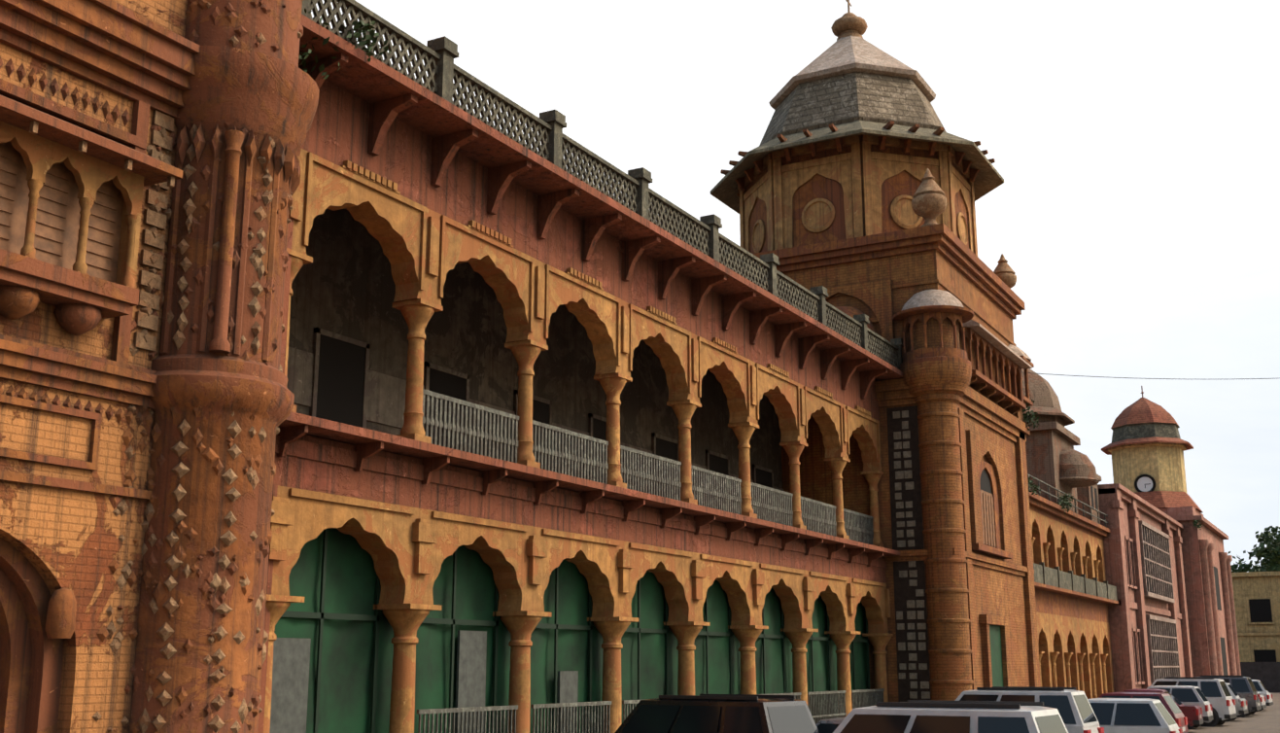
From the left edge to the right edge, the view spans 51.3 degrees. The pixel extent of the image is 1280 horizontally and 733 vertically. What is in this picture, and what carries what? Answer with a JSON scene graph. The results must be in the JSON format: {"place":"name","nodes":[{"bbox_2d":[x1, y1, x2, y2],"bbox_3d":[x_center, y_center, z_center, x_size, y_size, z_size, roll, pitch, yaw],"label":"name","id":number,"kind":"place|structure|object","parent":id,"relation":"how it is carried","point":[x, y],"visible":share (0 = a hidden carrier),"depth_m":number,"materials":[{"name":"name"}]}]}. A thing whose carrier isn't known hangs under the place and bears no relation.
{"place":"outdoors","nodes":[
{"label":"outdoors","id":0,"kind":"place"},
{"bbox_2d":[0,0,187,732],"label":"block","id":1,"kind":"structure","parent":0,"point":[60,537],"depth_m":15.18,"materials":[{"name":"orange brick"}]},
{"bbox_2d":[0,0,303,732],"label":"decorative studs","id":2,"kind":"object","parent":1,"relation":"attached to","point":[291,160],"visible":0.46,"depth_m":16.10,"materials":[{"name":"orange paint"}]},
{"bbox_2d":[0,0,319,732],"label":"block mouldings","id":3,"kind":"object","parent":1,"relation":"attached to","point":[210,79],"visible":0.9,"depth_m":16.00,"materials":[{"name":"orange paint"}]},
{"bbox_2d":[0,120,144,288],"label":"blind arches","id":4,"kind":"structure","parent":3,"relation":"on","point":[41,155],"depth_m":15.16,"materials":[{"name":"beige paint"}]},
{"bbox_2d":[29,0,303,732],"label":"carved stone blocks","id":5,"kind":"object","parent":1,"relation":"attached to","point":[153,237],"visible":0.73,"depth_m":16.23,"materials":[{"name":"brown stone"}]},
{"bbox_2d":[286,327,783,490],"bbox_3d":[-1.690,2.265,32.254,0.080,2.600,26.400,-7,-14,28],"label":"dado","id":6,"kind":"object","parent":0,"point":[384,398],"visible":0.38,"depth_m":26.30,"materials":[{"name":"grey paint"}]},
{"bbox_2d":[257,52,887,732],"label":"facade wall","id":7,"kind":"structure","parent":0,"point":[440,175],"depth_m":25.25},
{"bbox_2d":[298,8,1203,529],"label":"plants","id":8,"kind":"object","parent":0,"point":[364,28],"visible":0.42,"depth_m":20.26,"materials":[{"name":"green plant"}]},
{"bbox_2d":[311,0,1279,572],"label":"sky","id":9,"kind":"structure","parent":0,"point":[1134,145],"materials":[{"name":"white"}]},
{"bbox_2d":[830,0,1016,288],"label":"finials","id":10,"kind":"object","parent":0,"point":[929,202],"visible":0.58,"depth_m":43.47,"materials":[{"name":"brown stone"}]},
{"bbox_2d":[1031,536,1107,697],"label":"arched openings","id":11,"kind":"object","parent":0,"point":[1067,655],"depth_m":65.06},
{"bbox_2d":[1028,491,1118,646],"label":"wing walls","id":12,"kind":"structure","parent":0,"point":[1054,600],"depth_m":64.83,"materials":[{"name":"orange stone"}]},
{"bbox_2d":[1027,473,1107,526],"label":"balustrade","id":13,"kind":"object","parent":12,"relation":"on","point":[1075,506],"visible":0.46,"depth_m":66.62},
{"bbox_2d":[1029,509,1114,698],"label":"wing arch surrounds","id":14,"kind":"object","parent":12,"relation":"attached to","point":[1061,635],"visible":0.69,"depth_m":65.33,"materials":[{"name":"orange stone"}]},
{"bbox_2d":[1187,691,1279,732],"bbox_3d":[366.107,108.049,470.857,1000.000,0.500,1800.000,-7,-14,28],"label":"ground","id":15,"kind":"structure","parent":0,"point":[1266,719],"depth_m":53.12,"materials":[{"name":"beige concrete"}]},
{"bbox_2d":[277,14,902,555],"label":"arcade slabs","id":16,"kind":"structure","parent":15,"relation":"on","point":[373,81],"depth_m":24.35,"materials":[{"name":"brown stone"}]},
{"bbox_2d":[288,207,782,487],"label":"veranda back wall","id":17,"kind":"structure","parent":16,"relation":"attached to","point":[343,283],"depth_m":29.60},
{"bbox_2d":[315,334,771,487],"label":"veranda doors","id":18,"kind":"structure","parent":17,"relation":"attached to","point":[340,383],"depth_m":25.64,"materials":[{"name":"black wood"}]},
{"bbox_2d":[274,527,867,732],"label":"arched doors","id":19,"kind":"structure","parent":16,"relation":"attached to","point":[346,679],"depth_m":24.00,"materials":[{"name":"green wood"}]},
{"bbox_2d":[269,629,578,732],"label":"panels","id":20,"kind":"object","parent":19,"relation":"attached to","point":[290,683],"visible":0.74,"depth_m":19.77,"materials":[{"name":"grey concrete"}]},
{"bbox_2d":[280,528,870,732],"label":"door frames","id":21,"kind":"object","parent":16,"relation":"attached to","point":[321,615],"depth_m":24.09,"materials":[{"name":"green wood"}]},
{"bbox_2d":[263,247,893,732],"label":"columns","id":22,"kind":"structure","parent":16,"relation":"on","point":[405,621],"depth_m":26.70,"materials":[{"name":"beige stone"}]},
{"bbox_2d":[271,148,888,633],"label":"arcade arches","id":23,"kind":"structure","parent":22,"relation":"on","point":[394,223],"depth_m":25.32,"materials":[{"name":"orange stone"}]},
{"bbox_2d":[268,154,890,617],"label":"arcade ornaments","id":24,"kind":"object","parent":23,"relation":"attached to","point":[424,534],"visible":0.81,"depth_m":24.46},
{"bbox_2d":[301,0,902,369],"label":"parapet posts","id":25,"kind":"object","parent":16,"relation":"on","point":[445,48],"visible":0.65,"depth_m":27.91,"materials":[{"name":"stone"}]},
{"bbox_2d":[310,0,899,368],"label":"rooftop railing","id":26,"kind":"object","parent":16,"relation":"on","point":[687,227],"visible":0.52,"depth_m":25.74,"materials":[{"name":"grey stone"}]},
{"bbox_2d":[416,388,884,732],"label":"verandah railings","id":27,"kind":"object","parent":16,"relation":"on","point":[561,450],"visible":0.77,"depth_m":26.88,"materials":[{"name":"grey metal"}]},
{"bbox_2d":[614,693,819,732],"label":"black suv","id":28,"kind":"object","parent":15,"relation":"on","point":[727,713],"visible":1,"depth_m":20.88,"materials":[{"name":"paint"}]},
{"bbox_2d":[815,717,845,732],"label":"silver car","id":29,"kind":"object","parent":15,"relation":"on","point":[830,725],"visible":0.19,"depth_m":21.46,"materials":[{"name":"paint"}]},
{"bbox_2d":[781,249,1040,701],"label":"tower wall","id":30,"kind":"structure","parent":15,"relation":"on","point":[966,427],"depth_m":42.78,"materials":[{"name":"brown brick"}]},
{"bbox_2d":[720,120,995,256],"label":"tower drum wall","id":31,"kind":"structure","parent":30,"relation":"on","point":[848,187],"depth_m":46.48,"materials":[{"name":"brown stone"}]},
{"bbox_2d":[710,120,1003,213],"bbox_3d":[8.099,-7.205,50.256,10.100,1.050,10.100,-7,-14,28],"label":"roof eave","id":32,"kind":"object","parent":31,"relation":"attached to","point":[987,180],"visible":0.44,"depth_m":46.84,"materials":[{"name":"grey stone"}]},
{"bbox_2d":[759,71,946,145],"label":"tower roof","id":33,"kind":"structure","parent":32,"relation":"on","point":[839,99],"depth_m":47.87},
{"bbox_2d":[768,34,1032,368],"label":"tower roofs","id":34,"kind":"structure","parent":33,"relation":"on","point":[850,53],"depth_m":48.62,"materials":[{"name":"beige stone"}]},
{"bbox_2d":[752,223,1034,558],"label":"cornice","id":35,"kind":"structure","parent":30,"relation":"attached to","point":[944,240],"depth_m":44.01,"materials":[{"name":"brown stone"}]},
{"bbox_2d":[886,405,931,702],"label":"tower stone gaps","id":36,"kind":"object","parent":30,"relation":"in","point":[904,591],"visible":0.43,"depth_m":41.27,"materials":[{"name":"black"}]},
{"bbox_2d":[892,410,930,702],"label":"stone blocks","id":37,"kind":"structure","parent":30,"relation":"in","point":[911,614],"depth_m":41.04,"materials":[{"name":"grey stone"}]},
{"bbox_2d":[980,468,991,493],"bbox_3d":[11.575,3.812,44.881,0.028,0.800,1.700,-7,-14,28],"label":"arched window","id":38,"kind":"structure","parent":30,"relation":"in","point":[985,486],"depth_m":44.97,"materials":[{"name":"grey glass"}]},
{"bbox_2d":[980,489,996,547],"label":"tower shutters","id":39,"kind":"object","parent":30,"relation":"in","point":[987,518],"visible":0.81,"depth_m":44.58,"materials":[{"name":"brown wood"}]},
{"bbox_2d":[989,624,1003,686],"bbox_3d":[11.535,10.232,43.349,0.050,3.600,2.000,-7,-14,28],"label":"green door","id":40,"kind":"structure","parent":30,"relation":"in","point":[996,654],"depth_m":43.75,"materials":[{"name":"green wood"}]},
{"bbox_2d":[1028,372,1271,379],"bbox_3d":[22.518,0.240,51.479,16.789,0.571,0.033,1,-13,-4],"label":"overhead wire","id":41,"kind":"object","parent":30,"relation":"attached to","point":[1145,378],"visible":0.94,"depth_m":51.17,"materials":[{"name":"grey metal"}]},
{"bbox_2d":[832,699,1068,732],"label":"white suv","id":42,"kind":"object","parent":15,"relation":"on","point":[949,716],"visible":1,"depth_m":16.86,"materials":[{"name":"paint"}]},
{"bbox_2d":[954,686,1104,732],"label":"white car","id":43,"kind":"object","parent":15,"relation":"on","point":[1072,706],"visible":0.48,"depth_m":28.41,"materials":[{"name":"paint"}]},
{"bbox_2d":[1033,421,1180,600],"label":"balcony parapet","id":44,"kind":"structure","parent":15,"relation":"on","point":[1055,576],"depth_m":69.76,"materials":[{"name":"grey stone"}]},
{"bbox_2d":[1021,368,1101,523],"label":"domes","id":45,"kind":"structure","parent":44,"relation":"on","point":[1055,459],"depth_m":66.33,"materials":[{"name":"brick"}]},
{"bbox_2d":[1087,697,1182,732],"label":"white car","id":46,"kind":"object","parent":15,"relation":"on","point":[1132,715],"visible":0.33,"depth_m":30.44,"materials":[{"name":"paint"}]},
{"bbox_2d":[1098,691,1188,732],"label":"maroon car","id":47,"kind":"object","parent":15,"relation":"on","point":[1179,717],"visible":0.23,"depth_m":37.73,"materials":[{"name":"paint"}]},
{"bbox_2d":[1122,688,1203,728],"bbox_3d":[17.701,12.336,47.782,4.465,1.539,2.001,-7,-14,28],"label":"maroon car","id":48,"kind":"object","parent":15,"relation":"on","point":[1193,713],"visible":0.15,"depth_m":46.45,"materials":[{"name":"paint"}]},
{"bbox_2d":[1097,483,1241,691],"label":"pink block walls","id":49,"kind":"structure","parent":15,"relation":"on","point":[1204,624],"depth_m":93.12,"materials":[{"name":"pink paint"}]},
{"bbox_2d":[1101,385,1202,512],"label":"tower roof","id":50,"kind":"structure","parent":49,"relation":"on","point":[1142,409],"depth_m":105.99,"materials":[{"name":"red tile"}]},
{"bbox_2d":[1138,524,1178,682],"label":"window grille","id":51,"kind":"object","parent":49,"relation":"in","point":[1163,595],"visible":0.07,"depth_m":83.27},
{"bbox_2d":[1138,519,1180,683],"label":"windows","id":52,"kind":"structure","parent":49,"relation":"in","point":[1168,599],"depth_m":83.44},
{"bbox_2d":[1146,685,1213,728],"bbox_3d":[19.715,12.990,50.864,3.775,1.610,1.884,-7,-14,28],"label":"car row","id":53,"kind":"object","parent":15,"relation":"on","point":[1188,694],"visible":0.25,"depth_m":49.87,"materials":[{"name":"white paint"}]},
{"bbox_2d":[1090,474,1276,676],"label":"dark openings","id":54,"kind":"object","parent":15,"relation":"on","point":[1260,609],"visible":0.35,"depth_m":122.73,"materials":[{"name":"black"}]},
{"bbox_2d":[1150,676,1236,726],"bbox_3d":[21.168,13.367,53.214,4.634,1.898,2.102,-7,-14,28],"label":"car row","id":55,"kind":"object","parent":15,"relation":"on","point":[1216,692],"visible":0.35,"depth_m":51.85,"materials":[{"name":"white paint"}]},
{"bbox_2d":[1107,442,1279,661],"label":"building walls","id":56,"kind":"structure","parent":15,"relation":"on","point":[1162,464],"depth_m":122.59,"materials":[{"name":"beige paint"}]},
{"bbox_2d":[1137,476,1152,491],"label":"clock tower faces","id":57,"kind":"object","parent":56,"relation":"attached to","point":[1142,482],"visible":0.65,"depth_m":104.94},
{"bbox_2d":[1194,675,1261,717],"bbox_3d":[26.520,15.465,62.585,4.618,1.898,2.094,-7,-14,28],"label":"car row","id":58,"kind":"object","parent":15,"relation":"on","point":[1243,686],"visible":0.29,"depth_m":61.20,"materials":[{"name":"grey paint"}]},
{"bbox_2d":[1225,682,1240,697],"bbox_3d":[25.066,15.091,60.245,3.778,1.610,1.884,-7,-14,28],"label":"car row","id":59,"kind":"object","parent":15,"relation":"on","point":[1233,693],"visible":0.04,"depth_m":59.23,"materials":[{"name":"white paint"}]},
{"bbox_2d":[1225,697,1248,721],"bbox_3d":[23.858,14.586,57.834,4.448,1.539,2.000,-7,-14,28],"label":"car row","id":60,"kind":"object","parent":15,"relation":"on","point":[1241,706],"visible":0.21,"depth_m":56.19,"materials":[{"name":"silver paint"}]},
{"bbox_2d":[1227,550,1260,572],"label":"tree","id":61,"kind":"object","parent":15,"relation":"on","point":[1244,568],"visible":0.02,"depth_m":159.03,"materials":[{"name":"green plant"}]},
{"bbox_2d":[1250,694,1266,714],"bbox_3d":[27.913,16.157,64.849,4.454,1.539,2.000,-7,-14,28],"label":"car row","id":62,"kind":"object","parent":15,"relation":"on","point":[1262,702],"visible":0.17,"depth_m":63.76,"materials":[{"name":"white paint"}]},
{"bbox_2d":[1240,661,1279,691],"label":"boundary wall","id":63,"kind":"structure","parent":15,"relation":"on","point":[1266,674],"depth_m":116.41,"materials":[{"name":"grey concrete"}]},
{"bbox_2d":[1251,679,1269,692],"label":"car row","id":64,"kind":"object","parent":15,"relation":"on","point":[1259,685],"visible":0.02,"depth_m":70.83,"materials":[{"name":"white paint"}]},
{"bbox_2d":[1246,542,1279,571],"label":"tree","id":65,"kind":"object","parent":15,"relation":"on","point":[1262,545],"depth_m":160.78,"materials":[{"name":"green plant"}]},
{"bbox_2d":[1248,525,1279,571],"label":"tree","id":66,"kind":"object","parent":15,"relation":"on","point":[1274,554],"visible":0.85,"depth_m":130.66,"materials":[{"name":"green plant"}]},
{"bbox_2d":[1255,690,1273,711],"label":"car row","id":67,"kind":"object","parent":15,"relation":"on","point":[1268,699],"visible":0.12,"depth_m":68.01,"materials":[{"name":"white paint"}]}
]}

